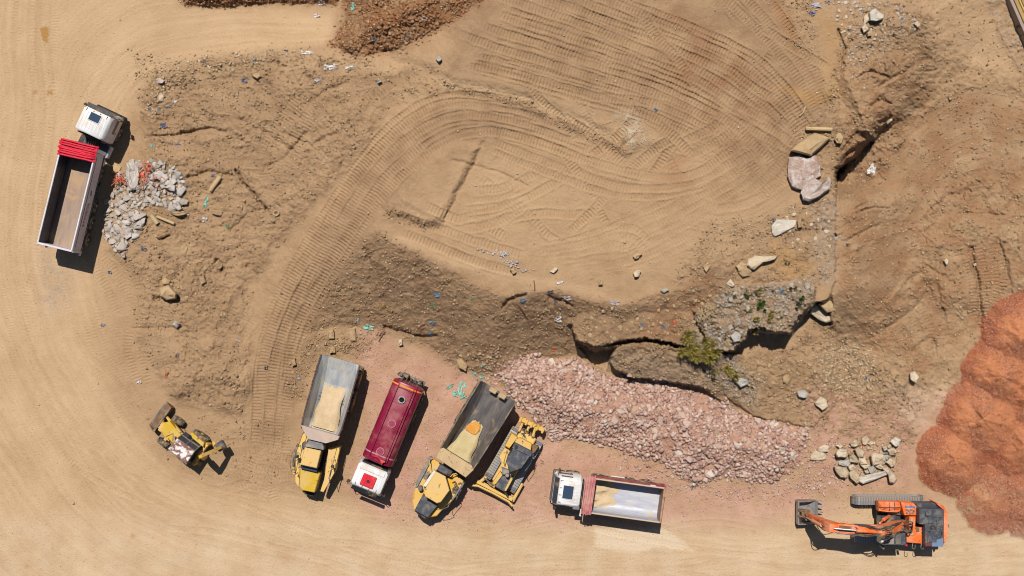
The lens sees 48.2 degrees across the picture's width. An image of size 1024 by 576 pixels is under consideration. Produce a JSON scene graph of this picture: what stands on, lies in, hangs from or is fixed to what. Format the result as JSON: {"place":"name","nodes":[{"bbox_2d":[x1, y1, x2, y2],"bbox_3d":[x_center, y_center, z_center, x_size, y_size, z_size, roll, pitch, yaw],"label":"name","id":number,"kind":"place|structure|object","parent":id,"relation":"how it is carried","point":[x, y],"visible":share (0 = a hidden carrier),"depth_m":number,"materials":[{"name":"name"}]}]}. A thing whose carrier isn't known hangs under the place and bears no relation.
{"place":"outdoors","nodes":[
{"label":"outdoors","id":0,"kind":"place"},
{"bbox_2d":[0,0,1023,575],"bbox_3d":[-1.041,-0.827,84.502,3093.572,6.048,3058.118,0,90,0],"label":"ground","id":1,"kind":"structure","parent":0,"point":[562,204],"depth_m":85.33,"materials":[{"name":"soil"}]},
{"bbox_2d":[36,102,127,255],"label":"tipper lorry","id":2,"kind":"object","parent":1,"relation":"on","point":[68,219],"visible":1,"depth_m":84.11,"materials":[{"name":"metal"}]},
{"bbox_2d":[111,163,120,173],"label":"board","id":3,"kind":"object","parent":1,"relation":"on","point":[116,167],"visible":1,"depth_m":85.88,"materials":[{"name":"wood"}]},
{"bbox_2d":[120,224,129,238],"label":"flat slab","id":4,"kind":"object","parent":1,"relation":"on","point":[123,232],"depth_m":85.24,"materials":[{"name":"concrete"}]},
{"bbox_2d":[121,220,130,224],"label":"concrete lump","id":5,"kind":"object","parent":1,"relation":"on","point":[125,222],"visible":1,"depth_m":85.22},
{"bbox_2d":[126,162,138,190],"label":"concrete block","id":6,"kind":"object","parent":1,"relation":"on","point":[132,173],"depth_m":85.05,"materials":[{"name":"concrete"}]},
{"bbox_2d":[131,233,139,239],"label":"concrete lump","id":7,"kind":"object","parent":1,"relation":"on","point":[134,236],"visible":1,"depth_m":85.27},
{"bbox_2d":[108,161,164,189],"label":"orange netting","id":8,"kind":"object","parent":1,"relation":"on","point":[141,174],"visible":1,"depth_m":84.94,"materials":[{"name":"plastic"}]},
{"bbox_2d":[103,160,183,246],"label":"concrete crumbs","id":9,"kind":"object","parent":1,"relation":"on","point":[106,224],"visible":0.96,"depth_m":85.48,"materials":[{"name":"concrete"}]},
{"bbox_2d":[148,174,156,180],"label":"concrete lump","id":10,"kind":"object","parent":1,"relation":"on","point":[151,178],"visible":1,"depth_m":84.97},
{"bbox_2d":[149,213,158,224],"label":"log","id":11,"kind":"object","parent":1,"relation":"on","point":[154,219],"visible":1,"depth_m":85.08,"materials":[{"name":"brown wood"}]},
{"bbox_2d":[156,78,163,83],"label":"boulder","id":12,"kind":"object","parent":1,"relation":"on","point":[159,81],"visible":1,"depth_m":85.25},
{"bbox_2d":[152,171,168,182],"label":"rock","id":13,"kind":"object","parent":1,"relation":"on","point":[158,174],"visible":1,"depth_m":85.06,"materials":[{"name":"stone"}]},
{"bbox_2d":[161,276,169,284],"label":"boulder","id":14,"kind":"object","parent":1,"relation":"on","point":[165,280],"visible":1,"depth_m":85.03,"materials":[{"name":"stone"}]},
{"bbox_2d":[156,215,174,224],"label":"log","id":15,"kind":"object","parent":1,"relation":"on","point":[165,220],"visible":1,"depth_m":85.14,"materials":[{"name":"brown wood"}]},
{"bbox_2d":[160,285,176,299],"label":"boulder","id":16,"kind":"object","parent":1,"relation":"on","point":[167,292],"visible":1,"depth_m":84.65,"materials":[{"name":"stone"}]},
{"bbox_2d":[165,184,174,190],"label":"concrete slab","id":17,"kind":"object","parent":1,"relation":"on","point":[170,187],"depth_m":84.95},
{"bbox_2d":[168,204,175,211],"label":"concrete lump","id":18,"kind":"object","parent":1,"relation":"on","point":[171,208],"visible":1,"depth_m":85.07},
{"bbox_2d":[172,200,181,210],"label":"concrete slab","id":19,"kind":"object","parent":1,"relation":"on","point":[176,205],"depth_m":84.81,"materials":[{"name":"concrete"}]},
{"bbox_2d":[170,211,185,215],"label":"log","id":20,"kind":"object","parent":1,"relation":"on","point":[178,213],"visible":1,"depth_m":85.03,"materials":[{"name":"wood"}]},
{"bbox_2d":[174,171,183,178],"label":"concrete lump","id":21,"kind":"object","parent":1,"relation":"on","point":[177,174],"visible":1,"depth_m":85.27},
{"bbox_2d":[177,187,185,195],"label":"concrete lump","id":22,"kind":"object","parent":1,"relation":"on","point":[180,191],"visible":1,"depth_m":85.15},
{"bbox_2d":[181,245,187,254],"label":"rock","id":23,"kind":"object","parent":1,"relation":"on","point":[184,248],"visible":1,"depth_m":85.28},
{"bbox_2d":[150,402,226,466],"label":"backhoe loader","id":24,"kind":"object","parent":1,"relation":"on","point":[185,447],"visible":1,"depth_m":84.55,"materials":[{"name":"metal"}]},
{"bbox_2d":[199,276,205,284],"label":"boulder","id":25,"kind":"object","parent":1,"relation":"on","point":[202,280],"visible":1,"depth_m":85.13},
{"bbox_2d":[209,176,221,191],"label":"log","id":26,"kind":"object","parent":1,"relation":"on","point":[215,183],"visible":1,"depth_m":85.05,"materials":[{"name":"brown wood"}]},
{"bbox_2d":[212,210,221,215],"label":"rock","id":27,"kind":"object","parent":1,"relation":"on","point":[217,212],"visible":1,"depth_m":85.17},
{"bbox_2d":[213,259,221,269],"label":"boulder","id":28,"kind":"object","parent":1,"relation":"on","point":[218,263],"visible":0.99,"depth_m":85.59,"materials":[{"name":"stone"}]},
{"bbox_2d":[141,45,309,119],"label":"stone chips","id":29,"kind":"object","parent":1,"relation":"on","point":[209,67],"visible":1,"depth_m":85.30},
{"bbox_2d":[290,354,363,495],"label":"dump truck","id":30,"kind":"object","parent":1,"relation":"on","point":[332,395],"visible":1,"depth_m":83.79,"materials":[{"name":"metal"}]},
{"bbox_2d":[178,0,483,62],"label":"rusty clods","id":31,"kind":"object","parent":1,"relation":"on","point":[423,23],"visible":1,"depth_m":82.96,"materials":[{"name":"soil"}]},
{"bbox_2d":[324,63,337,69],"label":"plastic scrap","id":32,"kind":"object","parent":1,"relation":"on","point":[333,66],"visible":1,"depth_m":83.65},
{"bbox_2d":[328,329,334,338],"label":"boulder","id":33,"kind":"object","parent":1,"relation":"on","point":[331,334],"visible":1,"depth_m":85.59,"materials":[{"name":"stone"}]},
{"bbox_2d":[349,328,355,340],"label":"boulder","id":34,"kind":"object","parent":1,"relation":"on","point":[352,334],"visible":1,"depth_m":85.67,"materials":[{"name":"stone"}]},
{"bbox_2d":[363,324,373,330],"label":"plastic scrap","id":35,"kind":"object","parent":1,"relation":"on","point":[370,328],"visible":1,"depth_m":85.80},
{"bbox_2d":[346,372,425,497],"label":"tank lorry","id":36,"kind":"object","parent":1,"relation":"on","point":[398,413],"visible":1,"depth_m":83.02,"materials":[{"name":"red paint"}]},
{"bbox_2d":[456,358,467,370],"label":"boulder","id":37,"kind":"object","parent":1,"relation":"on","point":[462,364],"visible":1,"depth_m":85.42,"materials":[{"name":"stone"}]},
{"bbox_2d":[458,381,465,395],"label":"plastic scrap","id":38,"kind":"object","parent":1,"relation":"on","point":[461,393],"visible":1,"depth_m":85.94,"materials":[{"name":"plastic"}]},
{"bbox_2d":[412,381,515,518],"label":"dump truck","id":39,"kind":"object","parent":1,"relation":"on","point":[482,415],"visible":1,"depth_m":83.79,"materials":[{"name":"metal"}]},
{"bbox_2d":[476,248,531,272],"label":"stone chips","id":40,"kind":"object","parent":1,"relation":"on","point":[502,255],"visible":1,"depth_m":82.27,"materials":[{"name":"stone"}]},
{"bbox_2d":[472,416,544,506],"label":"bulldozer","id":41,"kind":"object","parent":1,"relation":"on","point":[516,454],"visible":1,"depth_m":84.55,"materials":[{"name":"metal"}]},
{"bbox_2d":[1,0,1022,575],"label":"road grit","id":42,"kind":"object","parent":1,"relation":"on","point":[285,498],"visible":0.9,"depth_m":85.98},
{"bbox_2d":[109,0,1023,482],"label":"soil clods","id":43,"kind":"object","parent":1,"relation":"on","point":[625,312],"visible":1,"depth_m":84.91,"materials":[{"name":"soil"}]},
{"bbox_2d":[549,468,665,523],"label":"tipper lorry","id":44,"kind":"object","parent":1,"relation":"on","point":[624,497],"visible":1,"depth_m":84.26,"materials":[{"name":"silver metal"}]},
{"bbox_2d":[611,108,654,149],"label":"stone chips","id":45,"kind":"object","parent":1,"relation":"on","point":[632,126],"visible":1,"depth_m":82.08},
{"bbox_2d":[633,270,640,277],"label":"boulder","id":46,"kind":"object","parent":1,"relation":"on","point":[636,273],"visible":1,"depth_m":82.03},
{"bbox_2d":[494,353,810,485],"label":"pink rubble","id":47,"kind":"object","parent":1,"relation":"on","point":[603,434],"visible":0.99,"depth_m":85.36,"materials":[{"name":"stone"}]},
{"bbox_2d":[611,415,618,425],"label":"pink stone","id":48,"kind":"object","parent":47,"relation":"on","point":[614,421],"visible":1,"depth_m":84.83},
{"bbox_2d":[678,412,684,418],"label":"pink stone","id":49,"kind":"object","parent":47,"relation":"on","point":[681,415],"visible":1,"depth_m":84.58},
{"bbox_2d":[683,421,692,427],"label":"pink stone","id":50,"kind":"object","parent":47,"relation":"on","point":[688,424],"visible":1,"depth_m":84.49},
{"bbox_2d":[344,334,961,535],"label":"pink gravel","id":51,"kind":"structure","parent":1,"relation":"on","point":[579,459],"depth_m":85.97,"materials":[{"name":"gravel"}]},
{"bbox_2d":[651,427,658,433],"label":"pink stone","id":52,"kind":"object","parent":1,"relation":"on","point":[654,430],"visible":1,"depth_m":85.05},
{"bbox_2d":[470,350,852,505],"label":"stray pink gravel","id":53,"kind":"structure","parent":1,"relation":"on","point":[749,487],"depth_m":85.94,"materials":[{"name":"gravel"}]},
{"bbox_2d":[675,450,682,456],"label":"pink stone","id":54,"kind":"object","parent":1,"relation":"on","point":[678,453],"visible":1,"depth_m":85.24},
{"bbox_2d":[677,328,721,366],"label":"shrub","id":55,"kind":"object","parent":1,"relation":"on","point":[707,357],"visible":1,"depth_m":82.72,"materials":[{"name":"green plant"}]},
{"bbox_2d":[694,303,717,321],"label":"dead roots","id":56,"kind":"object","parent":1,"relation":"on","point":[708,312],"visible":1,"depth_m":82.21,"materials":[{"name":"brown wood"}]},
{"bbox_2d":[703,262,710,272],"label":"boulder","id":57,"kind":"object","parent":1,"relation":"on","point":[706,266],"visible":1,"depth_m":81.97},
{"bbox_2d":[710,369,715,377],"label":"tuft","id":58,"kind":"object","parent":1,"relation":"on","point":[713,373],"visible":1,"depth_m":83.88,"materials":[{"name":"green plant"}]},
{"bbox_2d":[715,364,740,380],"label":"tuft","id":59,"kind":"object","parent":1,"relation":"on","point":[729,370],"visible":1,"depth_m":84.14,"materials":[{"name":"green plant"}]},
{"bbox_2d":[726,279,734,286],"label":"boulder","id":60,"kind":"object","parent":1,"relation":"on","point":[730,283],"visible":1,"depth_m":82.05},
{"bbox_2d":[731,331,740,342],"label":"boulder","id":61,"kind":"object","parent":1,"relation":"on","point":[735,337],"visible":1,"depth_m":81.86,"materials":[{"name":"stone"}]},
{"bbox_2d":[735,378,747,386],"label":"boulder","id":62,"kind":"object","parent":1,"relation":"on","point":[741,382],"visible":0.99,"depth_m":84.57,"materials":[{"name":"stone"}]},
{"bbox_2d":[736,262,746,271],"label":"boulder","id":63,"kind":"object","parent":1,"relation":"on","point":[741,266],"visible":1,"depth_m":81.95,"materials":[{"name":"stone"}]},
{"bbox_2d":[738,268,751,276],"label":"boulder","id":64,"kind":"object","parent":1,"relation":"on","point":[748,271],"visible":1,"depth_m":82.01,"materials":[{"name":"stone"}]},
{"bbox_2d":[680,278,815,410],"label":"grey rubble","id":65,"kind":"object","parent":1,"relation":"on","point":[749,328],"visible":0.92,"depth_m":82.19,"materials":[{"name":"stone"}]},
{"bbox_2d":[755,418,761,425],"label":"pink stone","id":66,"kind":"object","parent":1,"relation":"on","point":[758,421],"visible":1,"depth_m":85.65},
{"bbox_2d":[746,256,776,269],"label":"boulder","id":67,"kind":"object","parent":1,"relation":"on","point":[754,262],"visible":1,"depth_m":81.83,"materials":[{"name":"stone"}]},
{"bbox_2d":[757,297,765,306],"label":"tuft","id":68,"kind":"object","parent":1,"relation":"on","point":[760,304],"visible":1,"depth_m":81.81,"materials":[{"name":"green plant"}]},
{"bbox_2d":[767,312,775,321],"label":"tuft","id":69,"kind":"object","parent":1,"relation":"on","point":[771,315],"visible":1,"depth_m":81.59,"materials":[{"name":"green plant"}]},
{"bbox_2d":[771,219,795,235],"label":"boulder","id":70,"kind":"object","parent":1,"relation":"on","point":[779,226],"visible":1,"depth_m":82.23,"materials":[{"name":"white stone"}]},
{"bbox_2d":[783,374,790,383],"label":"boulder","id":71,"kind":"object","parent":1,"relation":"on","point":[786,379],"visible":1,"depth_m":84.86,"materials":[{"name":"stone"}]},
{"bbox_2d":[796,295,804,306],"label":"tuft","id":72,"kind":"object","parent":1,"relation":"on","point":[801,298],"visible":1,"depth_m":81.30,"materials":[{"name":"green plant"}]},
{"bbox_2d":[797,390,807,397],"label":"boulder","id":73,"kind":"object","parent":1,"relation":"on","point":[802,393],"visible":1,"depth_m":84.95,"materials":[{"name":"stone"}]},
{"bbox_2d":[787,155,820,189],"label":"boulder","id":74,"kind":"object","parent":1,"relation":"on","point":[802,171],"visible":0.99,"depth_m":81.87,"materials":[{"name":"stone"}]},
{"bbox_2d":[791,133,829,155],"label":"boulder","id":75,"kind":"object","parent":1,"relation":"on","point":[811,144],"visible":1,"depth_m":81.58,"materials":[{"name":"stone"}]},
{"bbox_2d":[800,177,830,201],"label":"boulder","id":76,"kind":"object","parent":1,"relation":"on","point":[813,189],"visible":1,"depth_m":81.56,"materials":[{"name":"stone"}]},
{"bbox_2d":[811,1,821,7],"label":"plastic scrap","id":77,"kind":"object","parent":1,"relation":"on","point":[817,4],"visible":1,"depth_m":82.38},
{"bbox_2d":[810,450,825,459],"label":"stone slab","id":78,"kind":"object","parent":1,"relation":"on","point":[816,455],"depth_m":85.72,"materials":[{"name":"stone"}]},
{"bbox_2d":[805,127,831,130],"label":"timber pole","id":79,"kind":"object","parent":1,"relation":"on","point":[818,128],"visible":1,"depth_m":81.95,"materials":[{"name":"brown wood"}]},
{"bbox_2d":[810,304,830,322],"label":"boulder","id":80,"kind":"object","parent":1,"relation":"on","point":[818,312],"visible":0.84,"depth_m":84.11,"materials":[{"name":"stone"}]},
{"bbox_2d":[815,396,827,409],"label":"boulder","id":81,"kind":"object","parent":1,"relation":"on","point":[821,402],"visible":1,"depth_m":85.08,"materials":[{"name":"stone"}]},
{"bbox_2d":[817,444,828,452],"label":"stone slab","id":82,"kind":"object","parent":1,"relation":"on","point":[823,448],"depth_m":85.61,"materials":[{"name":"stone"}]},
{"bbox_2d":[818,300,835,312],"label":"boulder","id":83,"kind":"object","parent":1,"relation":"on","point":[827,307],"visible":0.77,"depth_m":83.32,"materials":[{"name":"stone"}]},
{"bbox_2d":[834,133,843,143],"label":"boulder","id":84,"kind":"object","parent":1,"relation":"on","point":[839,138],"visible":1,"depth_m":81.86,"materials":[{"name":"stone"}]},
{"bbox_2d":[834,465,848,478],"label":"stone slab","id":85,"kind":"object","parent":1,"relation":"on","point":[841,472],"depth_m":85.33,"materials":[{"name":"stone"}]},
{"bbox_2d":[835,448,848,457],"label":"stone slab","id":86,"kind":"object","parent":1,"relation":"on","point":[842,453],"depth_m":85.25,"materials":[{"name":"stone"}]},
{"bbox_2d":[838,459,850,466],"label":"stone slab","id":87,"kind":"object","parent":1,"relation":"on","point":[846,462],"depth_m":85.63,"materials":[{"name":"stone"}]},
{"bbox_2d":[813,338,880,398],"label":"tan cobbles","id":88,"kind":"object","parent":1,"relation":"on","point":[840,378],"visible":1,"depth_m":85.62,"materials":[{"name":"stone"}]},
{"bbox_2d":[848,464,856,470],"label":"stone slab","id":89,"kind":"object","parent":1,"relation":"on","point":[851,467],"depth_m":85.51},
{"bbox_2d":[848,470,859,483],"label":"stone slab","id":90,"kind":"object","parent":1,"relation":"on","point":[854,475],"depth_m":85.37,"materials":[{"name":"stone"}]},
{"bbox_2d":[849,454,858,462],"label":"stone slab","id":91,"kind":"object","parent":1,"relation":"on","point":[853,458],"depth_m":85.44,"materials":[{"name":"stone"}]},
{"bbox_2d":[850,439,857,446],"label":"stone slab","id":92,"kind":"object","parent":1,"relation":"on","point":[853,443],"depth_m":85.53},
{"bbox_2d":[854,447,864,457],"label":"stone slab","id":93,"kind":"object","parent":1,"relation":"on","point":[859,452],"depth_m":85.37,"materials":[{"name":"stone"}]},
{"bbox_2d":[858,456,866,464],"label":"stone slab","id":94,"kind":"object","parent":1,"relation":"on","point":[862,461],"depth_m":85.56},
{"bbox_2d":[861,435,869,444],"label":"stone slab","id":95,"kind":"object","parent":1,"relation":"on","point":[865,439],"depth_m":85.73,"materials":[{"name":"stone"}]},
{"bbox_2d":[864,14,868,23],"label":"boulder","id":96,"kind":"object","parent":1,"relation":"on","point":[866,18],"visible":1,"depth_m":82.55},
{"bbox_2d":[834,437,899,482],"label":"slab debris","id":97,"kind":"object","parent":1,"relation":"on","point":[869,448],"visible":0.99,"depth_m":85.92,"materials":[{"name":"stone"}]},
{"bbox_2d":[867,163,875,175],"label":"plastic scrap","id":98,"kind":"object","parent":1,"relation":"on","point":[873,169],"visible":1,"depth_m":85.60,"materials":[{"name":"plastic"}]},
{"bbox_2d":[868,466,875,473],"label":"stone slab","id":99,"kind":"object","parent":1,"relation":"on","point":[872,469],"depth_m":85.38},
{"bbox_2d":[796,494,948,548],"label":"excavator","id":100,"kind":"object","parent":1,"relation":"on","point":[908,519],"visible":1,"depth_m":83.55,"materials":[{"name":"metal"}]},
{"bbox_2d":[859,471,886,483],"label":"stone slab","id":101,"kind":"structure","parent":1,"relation":"on","point":[863,479],"depth_m":85.37,"materials":[{"name":"white stone"}]},
{"bbox_2d":[868,8,883,20],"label":"boulder","id":102,"kind":"object","parent":1,"relation":"on","point":[875,14],"visible":1,"depth_m":82.17,"materials":[{"name":"white stone"}]},
{"bbox_2d":[870,453,885,465],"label":"stone slab","id":103,"kind":"object","parent":1,"relation":"on","point":[877,459],"depth_m":85.36,"materials":[{"name":"stone"}]},
{"bbox_2d":[830,0,928,78],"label":"stone chips","id":104,"kind":"object","parent":1,"relation":"on","point":[869,6],"visible":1,"depth_m":82.72,"materials":[{"name":"pale gravel"},{"name":"stone"}]},
{"bbox_2d":[882,466,896,483],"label":"stone slab","id":105,"kind":"object","parent":1,"relation":"on","point":[891,476],"depth_m":85.38,"materials":[{"name":"stone"}]},
{"bbox_2d":[886,458,894,467],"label":"stone slab","id":106,"kind":"object","parent":1,"relation":"on","point":[890,462],"depth_m":85.51,"materials":[{"name":"stone"}]},
{"bbox_2d":[887,447,897,455],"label":"stone slab","id":107,"kind":"object","parent":1,"relation":"on","point":[892,451],"depth_m":85.36,"materials":[{"name":"stone"}]},
{"bbox_2d":[890,437,900,446],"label":"stone slab","id":108,"kind":"object","parent":1,"relation":"on","point":[895,441],"depth_m":85.39,"materials":[{"name":"white stone"}]},
{"bbox_2d":[910,371,918,382],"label":"boulder","id":109,"kind":"object","parent":1,"relation":"on","point":[914,376],"visible":1,"depth_m":84.95,"materials":[{"name":"stone"}]},
{"bbox_2d":[917,290,1023,535],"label":"red gravel","id":110,"kind":"structure","parent":1,"relation":"on","point":[982,430],"depth_m":85.01,"materials":[{"name":"gravel"}]},
{"bbox_2d":[1006,0,1023,45],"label":"board edging","id":111,"kind":"object","parent":1,"relation":"on","point":[1016,8],"visible":1,"depth_m":83.87,"materials":[{"name":"wood"}]},
{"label":"concrete lump","id":112,"kind":"object","parent":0,"visible":0},
{"bbox_2d":[132,213,139,219],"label":"concrete lump","id":113,"kind":"object","parent":112,"relation":"on","point":[136,216],"visible":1,"depth_m":85.03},
{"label":"concrete lump","id":114,"kind":"object","parent":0,"visible":0},
{"bbox_2d":[116,242,123,249],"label":"concrete lump","id":115,"kind":"object","parent":114,"relation":"on","point":[120,246],"visible":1,"depth_m":85.15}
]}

